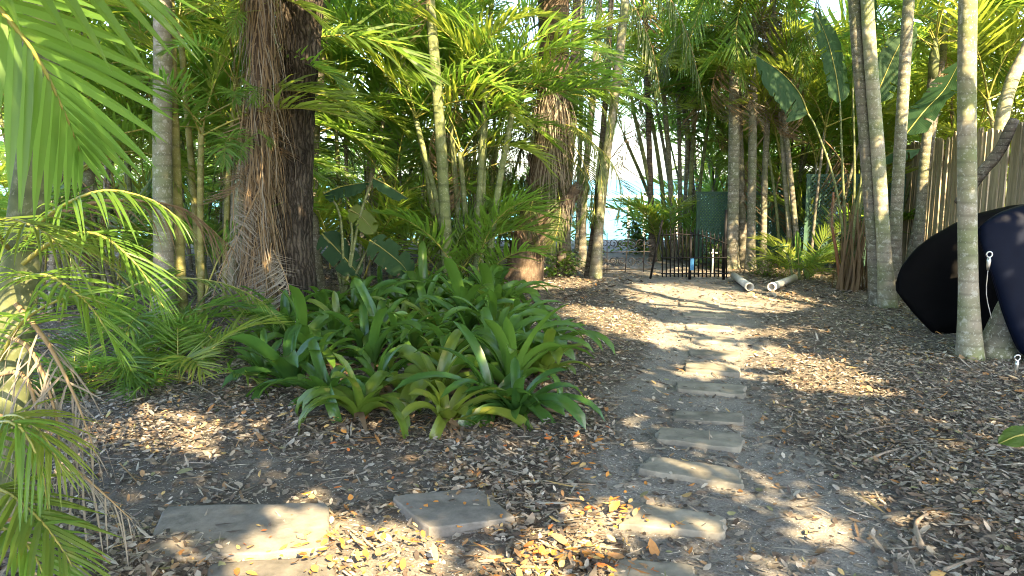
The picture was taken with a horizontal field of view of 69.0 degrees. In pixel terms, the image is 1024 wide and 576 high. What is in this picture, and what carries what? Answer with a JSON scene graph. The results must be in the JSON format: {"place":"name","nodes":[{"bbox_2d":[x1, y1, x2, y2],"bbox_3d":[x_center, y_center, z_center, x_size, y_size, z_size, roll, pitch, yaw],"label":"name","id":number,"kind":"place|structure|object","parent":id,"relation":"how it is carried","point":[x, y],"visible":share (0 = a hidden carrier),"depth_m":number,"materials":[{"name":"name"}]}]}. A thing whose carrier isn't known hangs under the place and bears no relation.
{"place":"outdoors","nodes":[
{"label":"outdoors","id":0,"kind":"place"},
{"bbox_2d":[0,180,839,240],"bbox_3d":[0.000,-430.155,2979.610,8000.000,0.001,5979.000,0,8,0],"label":"sea","id":1,"kind":"structure","parent":0,"point":[610,228],"depth_m":49.76,"materials":[{"name":"liquid"}]},
{"bbox_2d":[0,240,1023,575],"bbox_3d":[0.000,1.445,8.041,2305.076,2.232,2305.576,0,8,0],"label":"ground","id":2,"kind":"structure","parent":0,"point":[788,528],"depth_m":4.23,"materials":[{"name":"soil"}]},
{"bbox_2d":[32,321,187,405],"bbox_3d":[-3.138,0.623,5.499,1.428,0.574,1.421,0,8,0],"label":"palm seedling","id":3,"kind":"object","parent":2,"relation":"on","point":[79,344],"visible":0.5,"depth_m":5.52,"materials":[{"name":"green plant"}]},
{"bbox_2d":[0,0,237,575],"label":"areca palm","id":4,"kind":"object","parent":2,"relation":"on","point":[54,129],"visible":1,"depth_m":2.56,"materials":[{"name":"green plant"}]},
{"bbox_2d":[32,316,214,399],"bbox_3d":[-3.106,0.637,5.821,1.368,0.679,1.611,0,8,0],"label":"palm seedling","id":5,"kind":"object","parent":2,"relation":"on","point":[91,367],"visible":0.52,"depth_m":5.48,"materials":[{"name":"green plant"}]},
{"bbox_2d":[0,0,281,312],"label":"areca palm","id":6,"kind":"object","parent":2,"relation":"on","point":[125,127],"visible":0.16,"depth_m":8.37,"materials":[{"name":"green plant"}]},
{"bbox_2d":[46,8,247,284],"bbox_3d":[-5.956,-2.551,11.367,5.175,4.889,4.498,0,8,0],"label":"areca palm","id":7,"kind":"object","parent":2,"relation":"on","point":[107,184],"visible":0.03,"depth_m":11.04,"materials":[{"name":"green plant"}]},
{"bbox_2d":[38,257,284,373],"bbox_3d":[-3.204,0.341,6.541,2.331,1.107,2.322,0,8,0],"label":"palm seedling","id":8,"kind":"object","parent":2,"relation":"on","point":[117,322],"visible":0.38,"depth_m":6.55,"materials":[{"name":"green plant"}]},
{"bbox_2d":[95,277,284,329],"bbox_3d":[-2.661,0.128,6.108,1.750,0.432,0.210,2,8,12],"label":"fallen frond","id":9,"kind":"object","parent":8,"relation":"on","point":[269,310],"visible":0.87,"depth_m":6.02,"materials":[{"name":"green plant"}]},
{"bbox_2d":[151,0,177,323],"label":"palm tree","id":10,"kind":"object","parent":2,"relation":"on","point":[162,178],"visible":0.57,"depth_m":7.57,"materials":[{"name":"grey plant"}]},
{"bbox_2d":[0,0,334,300],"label":"areca palm","id":11,"kind":"object","parent":2,"relation":"on","point":[128,185],"visible":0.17,"depth_m":9.10,"materials":[{"name":"green plant"}]},
{"bbox_2d":[81,311,292,405],"bbox_3d":[-2.329,0.571,5.552,1.597,0.698,1.582,0,8,0],"label":"palm seedling","id":12,"kind":"object","parent":2,"relation":"on","point":[188,344],"visible":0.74,"depth_m":5.52,"materials":[{"name":"green plant"}]},
{"bbox_2d":[44,0,384,321],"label":"areca palm","id":13,"kind":"object","parent":2,"relation":"on","point":[182,71],"visible":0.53,"depth_m":7.82,"materials":[{"name":"green plant"}]},
{"bbox_2d":[148,292,280,366],"bbox_3d":[-2.572,0.362,6.557,1.257,0.532,1.033,-5,10,-33],"label":"palm seedling","id":14,"kind":"object","parent":2,"relation":"on","point":[257,328],"visible":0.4,"depth_m":6.56,"materials":[{"name":"green plant"}]},
{"bbox_2d":[72,1,358,269],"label":"areca palm","id":15,"kind":"object","parent":2,"relation":"on","point":[188,252],"visible":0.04,"depth_m":12.45,"materials":[{"name":"green plant"}]},
{"bbox_2d":[152,0,304,324],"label":"palm tree","id":16,"kind":"object","parent":2,"relation":"on","point":[258,148],"visible":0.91,"depth_m":7.55,"materials":[{"name":"brown plant"}]},
{"bbox_2d":[143,503,329,561],"bbox_3d":[-1.168,1.064,3.226,0.796,0.080,0.515,-1,8,-8],"label":"concrete paver","id":17,"kind":"object","parent":2,"relation":"on","point":[302,519],"visible":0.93,"depth_m":3.19,"materials":[{"name":"grey concrete"}]},
{"bbox_2d":[97,1,385,249],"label":"areca palm","id":18,"kind":"object","parent":2,"relation":"on","point":[328,147],"visible":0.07,"depth_m":10.91,"materials":[{"name":"green plant"}]},
{"bbox_2d":[224,328,282,382],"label":"bromeliad","id":19,"kind":"object","parent":2,"relation":"on","point":[251,358],"visible":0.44,"depth_m":5.75,"materials":[{"name":"green plant"}]},
{"bbox_2d":[90,0,452,296],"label":"areca palm","id":20,"kind":"object","parent":2,"relation":"on","point":[223,80],"visible":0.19,"depth_m":9.18,"materials":[{"name":"green plant"}]},
{"bbox_2d":[207,556,335,575],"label":"concrete paver","id":21,"kind":"object","parent":2,"relation":"on","point":[282,567],"visible":0.91,"depth_m":2.89,"materials":[{"name":"beige concrete"}]},
{"bbox_2d":[220,286,322,334],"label":"bromeliad","id":22,"kind":"object","parent":2,"relation":"on","point":[286,308],"visible":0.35,"depth_m":7.06,"materials":[{"name":"green plant"}]},
{"bbox_2d":[222,324,339,399],"bbox_3d":[-1.655,0.586,5.361,0.836,0.663,0.899,4,9,27],"label":"bromeliad","id":23,"kind":"object","parent":2,"relation":"on","point":[286,364],"visible":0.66,"depth_m":5.32,"materials":[{"name":"green plant"}]},
{"bbox_2d":[268,0,323,311],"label":"broadleaf tree","id":24,"kind":"object","parent":2,"relation":"on","point":[307,30],"visible":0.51,"depth_m":8.03,"materials":[{"name":"brown plant"}]},
{"bbox_2d":[251,285,345,352],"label":"bromeliad","id":25,"kind":"object","parent":2,"relation":"on","point":[317,323],"visible":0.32,"depth_m":6.35,"materials":[{"name":"green plant"}]},
{"bbox_2d":[246,339,386,422],"bbox_3d":[-1.339,0.680,5.101,1.004,0.539,0.771,4,9,25],"label":"bromeliad","id":26,"kind":"object","parent":2,"relation":"on","point":[318,375],"visible":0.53,"depth_m":5.07,"materials":[{"name":"green plant"}]},
{"bbox_2d":[312,0,329,288],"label":"palm tree","id":27,"kind":"object","parent":2,"relation":"on","point":[319,266],"visible":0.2,"depth_m":10.30,"materials":[{"name":"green plant"}]},
{"bbox_2d":[281,328,370,372],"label":"bromeliad","id":28,"kind":"object","parent":2,"relation":"on","point":[324,349],"visible":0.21,"depth_m":5.82,"materials":[{"name":"green plant"}]},
{"bbox_2d":[176,0,512,280],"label":"areca palm","id":29,"kind":"object","parent":2,"relation":"on","point":[357,12],"visible":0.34,"depth_m":10.32,"materials":[{"name":"plant"}]},
{"bbox_2d":[295,352,421,438],"bbox_3d":[-0.992,0.682,4.734,0.815,0.556,0.830,0,8,0],"label":"bromeliad","id":30,"kind":"object","parent":2,"relation":"on","point":[356,402],"visible":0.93,"depth_m":4.70,"materials":[{"name":"green plant"}]},
{"bbox_2d":[316,177,414,292],"bbox_3d":[-1.802,-0.594,9.223,1.190,1.547,0.260,0,8,0],"label":"heliconia","id":31,"kind":"object","parent":2,"relation":"on","point":[391,260],"visible":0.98,"depth_m":9.20,"materials":[{"name":"plant"}]},
{"bbox_2d":[326,304,411,358],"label":"bromeliad","id":32,"kind":"object","parent":2,"relation":"on","point":[357,335],"visible":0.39,"depth_m":6.32,"materials":[{"name":"green plant"}]},
{"bbox_2d":[340,277,436,343],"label":"bromeliad","id":33,"kind":"object","parent":2,"relation":"on","point":[368,301],"visible":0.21,"depth_m":7.13,"materials":[{"name":"green plant"}]},
{"bbox_2d":[340,343,437,394],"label":"bromeliad","id":34,"kind":"object","parent":2,"relation":"on","point":[384,362],"visible":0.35,"depth_m":5.37,"materials":[{"name":"green plant"}]},
{"bbox_2d":[333,307,447,374],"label":"bromeliad","id":35,"kind":"object","parent":2,"relation":"on","point":[374,342],"visible":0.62,"depth_m":5.91,"materials":[{"name":"green plant"}]},
{"bbox_2d":[392,240,446,299],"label":"bromeliad","id":36,"kind":"object","parent":2,"relation":"on","point":[421,270],"visible":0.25,"depth_m":9.16,"materials":[{"name":"green plant"}]},
{"bbox_2d":[320,0,525,264],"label":"areca palm","id":37,"kind":"object","parent":2,"relation":"on","point":[411,179],"visible":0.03,"depth_m":12.32,"materials":[{"name":"plant"}]},
{"bbox_2d":[161,403,685,575],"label":"orange fallen leaves","id":38,"kind":"object","parent":2,"relation":"on","point":[613,505],"visible":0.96,"depth_m":3.03,"materials":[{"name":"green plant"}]},
{"bbox_2d":[376,329,482,408],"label":"bromeliad","id":39,"kind":"object","parent":2,"relation":"on","point":[421,361],"visible":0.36,"depth_m":5.24,"materials":[{"name":"green plant"}]},
{"bbox_2d":[393,488,514,537],"bbox_3d":[-0.273,1.031,3.395,0.502,0.084,0.384,-2,9,-15],"label":"concrete paver","id":40,"kind":"object","parent":2,"relation":"on","point":[444,516],"visible":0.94,"depth_m":3.33,"materials":[{"name":"grey concrete"}]},
{"bbox_2d":[376,375,533,443],"bbox_3d":[-0.385,0.749,4.655,0.866,0.351,0.707,-4,9,-23],"label":"bromeliad","id":41,"kind":"object","parent":2,"relation":"on","point":[447,412],"visible":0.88,"depth_m":4.59,"materials":[{"name":"green plant"}]},
{"bbox_2d":[414,257,500,324],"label":"bromeliad","id":42,"kind":"object","parent":2,"relation":"on","point":[470,294],"visible":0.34,"depth_m":7.63,"materials":[{"name":"green plant"}]},
{"bbox_2d":[314,0,612,278],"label":"areca palm","id":43,"kind":"object","parent":2,"relation":"on","point":[398,134],"visible":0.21,"depth_m":10.41,"materials":[{"name":"plant"}]},
{"bbox_2d":[420,295,521,329],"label":"bromeliad","id":44,"kind":"object","parent":2,"relation":"on","point":[470,321],"visible":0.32,"depth_m":7.39,"materials":[{"name":"green plant"}]},
{"bbox_2d":[392,321,555,427],"bbox_3d":[-0.204,0.674,4.850,1.046,0.853,0.785,0,8,0],"label":"bromeliad","id":45,"kind":"object","parent":2,"relation":"on","point":[484,377],"visible":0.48,"depth_m":4.69,"materials":[{"name":"green plant"}]},
{"bbox_2d":[45,237,903,304],"bbox_3d":[-0.035,-0.635,14.558,29.623,0.160,11.104,0,8,0],"label":"fallen leaf cover","id":46,"kind":"object","parent":2,"relation":"on","point":[774,293],"visible":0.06,"depth_m":10.72,"materials":[{"name":"brown plant"}]},
{"bbox_2d":[335,0,634,272],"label":"areca palm","id":47,"kind":"object","parent":2,"relation":"on","point":[581,115],"visible":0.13,"depth_m":11.13,"materials":[{"name":"green plant"}]},
{"bbox_2d":[448,263,525,301],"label":"bromeliad","id":48,"kind":"object","parent":2,"relation":"on","point":[487,272],"visible":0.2,"depth_m":8.36,"materials":[{"name":"green plant"}]},
{"bbox_2d":[324,0,657,283],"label":"areca palm","id":49,"kind":"object","parent":2,"relation":"on","point":[482,233],"visible":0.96,"depth_m":9.24,"materials":[{"name":"plant"}]},
{"bbox_2d":[441,288,555,324],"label":"bromeliad","id":50,"kind":"object","parent":2,"relation":"on","point":[491,304],"visible":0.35,"depth_m":6.90,"materials":[{"name":"green plant"}]},
{"bbox_2d":[449,279,562,305],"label":"bromeliad","id":51,"kind":"object","parent":2,"relation":"on","point":[520,289],"visible":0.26,"depth_m":8.00,"materials":[{"name":"green plant"}]},
{"bbox_2d":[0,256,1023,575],"bbox_3d":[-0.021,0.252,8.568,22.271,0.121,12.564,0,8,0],"label":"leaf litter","id":52,"kind":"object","parent":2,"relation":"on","point":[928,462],"visible":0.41,"depth_m":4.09,"materials":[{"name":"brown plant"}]},
{"bbox_2d":[457,307,587,381],"bbox_3d":[-0.055,0.495,5.975,1.160,0.592,0.838,4,9,28],"label":"bromeliad","id":53,"kind":"object","parent":2,"relation":"on","point":[520,335],"visible":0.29,"depth_m":5.99,"materials":[{"name":"green plant"}]},
{"bbox_2d":[452,303,595,392],"bbox_3d":[-0.013,0.442,5.330,0.980,0.727,0.838,5,10,31],"label":"bromeliad","id":54,"kind":"object","parent":2,"relation":"on","point":[506,353],"visible":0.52,"depth_m":5.29,"materials":[{"name":"green plant"}]},
{"bbox_2d":[462,357,604,432],"bbox_3d":[0.124,0.745,4.763,0.958,0.538,0.708,5,9,29],"label":"bromeliad","id":55,"kind":"object","parent":2,"relation":"on","point":[557,402],"visible":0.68,"depth_m":4.63,"materials":[{"name":"green plant"}]},
{"bbox_2d":[500,329,591,386],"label":"bromeliad","id":56,"kind":"object","parent":2,"relation":"on","point":[547,360],"visible":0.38,"depth_m":5.53,"materials":[{"name":"green plant"}]},
{"bbox_2d":[458,0,644,281],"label":"palm tree","id":57,"kind":"object","parent":2,"relation":"on","point":[530,270],"visible":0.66,"depth_m":10.59,"materials":[{"name":"green plant"}]},
{"bbox_2d":[544,247,585,277],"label":"leafy shrub","id":58,"kind":"object","parent":2,"relation":"on","point":[566,268],"visible":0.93,"depth_m":11.61,"materials":[{"name":"green plant"}]},
{"bbox_2d":[525,294,615,357],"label":"bromeliad","id":59,"kind":"object","parent":2,"relation":"on","point":[592,335],"visible":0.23,"depth_m":6.48,"materials":[{"name":"green plant"}]},
{"bbox_2d":[466,0,706,276],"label":"palm tree","id":60,"kind":"object","parent":2,"relation":"on","point":[649,49],"visible":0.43,"depth_m":11.01,"materials":[{"name":"green plant"}]},
{"bbox_2d":[577,0,601,266],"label":"palm tree","id":61,"kind":"object","parent":2,"relation":"on","point":[582,246],"visible":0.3,"depth_m":12.91,"materials":[{"name":"brown plant"}]},
{"bbox_2d":[584,0,613,276],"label":"palm tree","id":62,"kind":"object","parent":2,"relation":"on","point":[601,141],"visible":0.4,"depth_m":11.32,"materials":[{"name":"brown plant"}]},
{"bbox_2d":[588,0,628,278],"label":"palm tree","id":63,"kind":"object","parent":2,"relation":"on","point":[595,269],"visible":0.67,"depth_m":11.20,"materials":[{"name":"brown plant"}]},
{"bbox_2d":[608,193,648,254],"bbox_3d":[2.592,-1.302,15.452,1.204,1.359,1.215,0,8,0],"label":"leafy shrub","id":64,"kind":"object","parent":2,"relation":"on","point":[636,235],"visible":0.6,"depth_m":15.41,"materials":[{"name":"green plant"}]},
{"bbox_2d":[608,559,696,575],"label":"stepping stone","id":65,"kind":"object","parent":2,"relation":"on","point":[676,569],"visible":0.94,"depth_m":2.90,"materials":[{"name":"stone"}]},
{"bbox_2d":[569,0,764,261],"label":"palm tree","id":66,"kind":"object","parent":2,"relation":"on","point":[650,187],"visible":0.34,"depth_m":13.71,"materials":[{"name":"green plant"}]},
{"bbox_2d":[619,502,725,539],"bbox_3d":[0.722,1.060,3.336,0.467,0.081,0.243,2,9,14],"label":"stepping stone","id":67,"kind":"object","parent":2,"relation":"on","point":[661,520],"visible":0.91,"depth_m":3.28,"materials":[{"name":"stone"}]},
{"bbox_2d":[591,300,764,575],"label":"leaves blown on stones","id":68,"kind":"object","parent":2,"relation":"on","point":[669,538],"visible":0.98,"depth_m":4.00,"materials":[{"name":"brown plant"}]},
{"bbox_2d":[569,0,800,260],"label":"areca palm","id":69,"kind":"object","parent":2,"relation":"on","point":[658,213],"visible":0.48,"depth_m":13.71,"materials":[{"name":"plant"}]},
{"bbox_2d":[590,0,785,256],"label":"palm tree","id":70,"kind":"object","parent":2,"relation":"on","point":[684,88],"visible":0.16,"depth_m":13.23,"materials":[{"name":"green plant"}]},
{"bbox_2d":[649,210,728,279],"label":"iron gate","id":71,"kind":"structure","parent":2,"relation":"on","point":[724,257],"depth_m":11.40,"materials":[{"name":"black metal"}]},
{"bbox_2d":[637,456,743,488],"bbox_3d":[0.934,0.973,3.858,0.545,0.080,0.227,4,9,24],"label":"stepping stone","id":72,"kind":"object","parent":2,"relation":"on","point":[703,473],"visible":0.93,"depth_m":3.82,"materials":[{"name":"stone"}]},
{"bbox_2d":[655,427,744,452],"bbox_3d":[1.097,0.903,4.364,0.517,0.081,0.258,3,9,21],"label":"stepping stone","id":73,"kind":"object","parent":2,"relation":"on","point":[720,441],"visible":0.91,"depth_m":4.31,"materials":[{"name":"stone"}]},
{"bbox_2d":[671,410,743,425],"bbox_3d":[1.255,0.856,4.784,0.471,0.082,0.214,2,8,11],"label":"stepping stone","id":74,"kind":"object","parent":2,"relation":"on","point":[729,418],"visible":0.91,"depth_m":4.74,"materials":[{"name":"stone"}]},
{"bbox_2d":[675,381,746,398],"bbox_3d":[1.436,0.753,5.398,0.516,0.080,0.263,2,9,16],"label":"stepping stone","id":75,"kind":"object","parent":2,"relation":"on","point":[738,391],"visible":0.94,"depth_m":5.35,"materials":[{"name":"stone"}]},
{"bbox_2d":[684,361,739,377],"bbox_3d":[1.615,0.669,6.026,0.453,0.080,0.317,3,9,18],"label":"stepping stone","id":76,"kind":"object","parent":2,"relation":"on","point":[714,368],"visible":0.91,"depth_m":5.94,"materials":[{"name":"stone"}]},
{"bbox_2d":[621,37,814,242],"bbox_3d":[4.670,-3.087,16.325,4.697,4.710,5.175,4,9,26],"label":"areca palm","id":77,"kind":"object","parent":2,"relation":"on","point":[673,154],"visible":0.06,"depth_m":16.15,"materials":[{"name":"plant"}]},
{"bbox_2d":[628,1,840,248],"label":"areca palm","id":78,"kind":"object","parent":2,"relation":"on","point":[711,166],"visible":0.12,"depth_m":14.69,"materials":[{"name":"plant"}]},
{"bbox_2d":[655,0,822,269],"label":"palm tree","id":79,"kind":"object","parent":2,"relation":"on","point":[751,194],"visible":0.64,"depth_m":12.15,"materials":[{"name":"grey plant"}]},
{"bbox_2d":[654,0,828,269],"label":"palm tree","id":80,"kind":"object","parent":2,"relation":"on","point":[733,261],"visible":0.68,"depth_m":12.17,"materials":[{"name":"green plant"}]},
{"bbox_2d":[636,0,848,269],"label":"palm tree","id":81,"kind":"object","parent":2,"relation":"on","point":[741,36],"visible":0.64,"depth_m":11.53,"materials":[{"name":"green plant"}]},
{"bbox_2d":[664,0,829,267],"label":"palm tree","id":82,"kind":"object","parent":2,"relation":"on","point":[742,230],"visible":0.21,"depth_m":12.74,"materials":[{"name":"green plant"}]},
{"bbox_2d":[695,191,821,265],"bbox_3d":[4.426,-1.074,13.331,2.463,1.300,0.065,-2,8,-12],"label":"lattice fence","id":83,"kind":"object","parent":2,"relation":"on","point":[699,208],"visible":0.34,"depth_m":13.17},
{"bbox_2d":[678,0,879,267],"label":"palm tree","id":84,"kind":"object","parent":2,"relation":"on","point":[764,189],"visible":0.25,"depth_m":12.58,"materials":[{"name":"grey plant"}]},
{"bbox_2d":[688,0,886,269],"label":"palm tree","id":85,"kind":"object","parent":2,"relation":"on","point":[784,166],"visible":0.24,"depth_m":12.00,"materials":[{"name":"green plant"}]},
{"bbox_2d":[747,224,840,279],"bbox_3d":[4.404,-0.579,11.456,1.488,0.872,1.713,4,9,27],"label":"young plant","id":86,"kind":"object","parent":2,"relation":"on","point":[797,257],"visible":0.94,"depth_m":11.28,"materials":[{"name":"green plant"}]},
{"bbox_2d":[674,0,926,253],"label":"areca palm","id":87,"kind":"object","parent":2,"relation":"on","point":[800,176],"visible":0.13,"depth_m":13.71,"materials":[{"name":"green plant"}]},
{"bbox_2d":[692,0,994,269],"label":"areca palm","id":88,"kind":"object","parent":2,"relation":"on","point":[817,88],"visible":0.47,"depth_m":12.09,"materials":[{"name":"green plant"}]},
{"bbox_2d":[802,174,905,266],"bbox_3d":[5.750,-1.115,12.568,1.573,1.600,0.065,1,8,8],"label":"lattice fence","id":89,"kind":"object","parent":2,"relation":"on","point":[810,177],"visible":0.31,"depth_m":12.58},
{"bbox_2d":[756,0,956,291],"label":"bird of paradise","id":90,"kind":"object","parent":2,"relation":"on","point":[780,85],"visible":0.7,"depth_m":9.90,"materials":[{"name":"plant"}]},
{"bbox_2d":[848,0,876,306],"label":"palm tree","id":91,"kind":"object","parent":2,"relation":"on","point":[854,7],"visible":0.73,"depth_m":8.66,"materials":[{"name":"grey plant"}]},
{"bbox_2d":[860,0,898,308],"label":"palm tree","id":92,"kind":"object","parent":2,"relation":"on","point":[886,292],"visible":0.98,"depth_m":8.58,"materials":[{"name":"grey plant"}]},
{"bbox_2d":[756,1,1023,260],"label":"areca palm","id":93,"kind":"object","parent":2,"relation":"on","point":[887,125],"visible":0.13,"depth_m":12.50,"materials":[{"name":"plant"}]},
{"bbox_2d":[890,0,914,300],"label":"palm tree","id":94,"kind":"object","parent":2,"relation":"on","point":[899,150],"visible":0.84,"depth_m":9.13,"materials":[{"name":"grey plant"}]},
{"bbox_2d":[837,0,1023,250],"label":"palm tree","id":95,"kind":"object","parent":2,"relation":"on","point":[923,174],"visible":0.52,"depth_m":10.30,"materials":[{"name":"green plant"}]},
{"bbox_2d":[850,8,1023,223],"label":"areca palm","id":96,"kind":"object","parent":2,"relation":"on","point":[941,120],"visible":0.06,"depth_m":12.71,"materials":[{"name":"green plant"}]},
{"bbox_2d":[864,122,1023,264],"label":"picket fence","id":97,"kind":"object","parent":2,"relation":"on","point":[991,189],"visible":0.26,"depth_m":10.75,"materials":[{"name":"brown wood"}]},
{"bbox_2d":[879,0,1023,260],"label":"palm tree","id":98,"kind":"object","parent":2,"relation":"on","point":[943,57],"visible":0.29,"depth_m":10.39,"materials":[{"name":"green plant"}]},
{"bbox_2d":[893,0,1023,206],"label":"areca palm","id":99,"kind":"object","parent":2,"relation":"on","point":[980,80],"visible":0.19,"depth_m":11.01,"materials":[{"name":"green plant"}]},
{"bbox_2d":[896,204,1021,333],"bbox_3d":[5.291,-0.202,7.308,2.919,1.374,0.149,1,-6,4],"label":"canoe","id":100,"kind":"object","parent":2,"relation":"on","point":[927,284],"visible":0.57,"depth_m":7.34,"materials":[{"name":"black plastic"}]},
{"bbox_2d":[896,0,1023,205],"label":"areca palm","id":101,"kind":"object","parent":2,"relation":"on","point":[1007,43],"visible":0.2,"depth_m":9.86,"materials":[{"name":"plant"}]},
{"bbox_2d":[954,0,985,360],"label":"palm tree","id":102,"kind":"object","parent":2,"relation":"on","point":[969,344],"visible":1,"depth_m":6.13,"materials":[{"name":"grey plant"}]},
{"bbox_2d":[983,301,1016,361],"bbox_3d":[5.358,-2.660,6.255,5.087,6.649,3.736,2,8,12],"label":"rock","id":103,"kind":"object","parent":2,"relation":"on","point":[999,344],"visible":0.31,"depth_m":6.33,"materials":[{"name":"grey stone"}]},
{"bbox_2d":[978,204,1023,354],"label":"dinghy","id":104,"kind":"object","parent":2,"relation":"on","point":[1001,236],"visible":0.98,"depth_m":6.15,"materials":[{"name":"plastic"}]},
{"bbox_2d":[990,39,1023,208],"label":"palm tree","id":105,"kind":"object","parent":2,"relation":"on","point":[1006,98],"visible":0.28,"depth_m":9.49,"materials":[{"name":"yellow plant"}]},
{"bbox_2d":[0,0,1023,179],"label":"sky","id":106,"kind":"structure","parent":0,"point":[834,7],"materials":[{"name":"white"}]},
{"bbox_2d":[954,118,1019,203],"bbox_3d":[5.503,-1.452,8.612,0.721,1.020,0.163,-1,8,-8],"label":"trunk","id":107,"kind":"object","parent":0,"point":[990,162],"visible":0.67,"depth_m":8.56,"materials":[{"name":"grey plant"}]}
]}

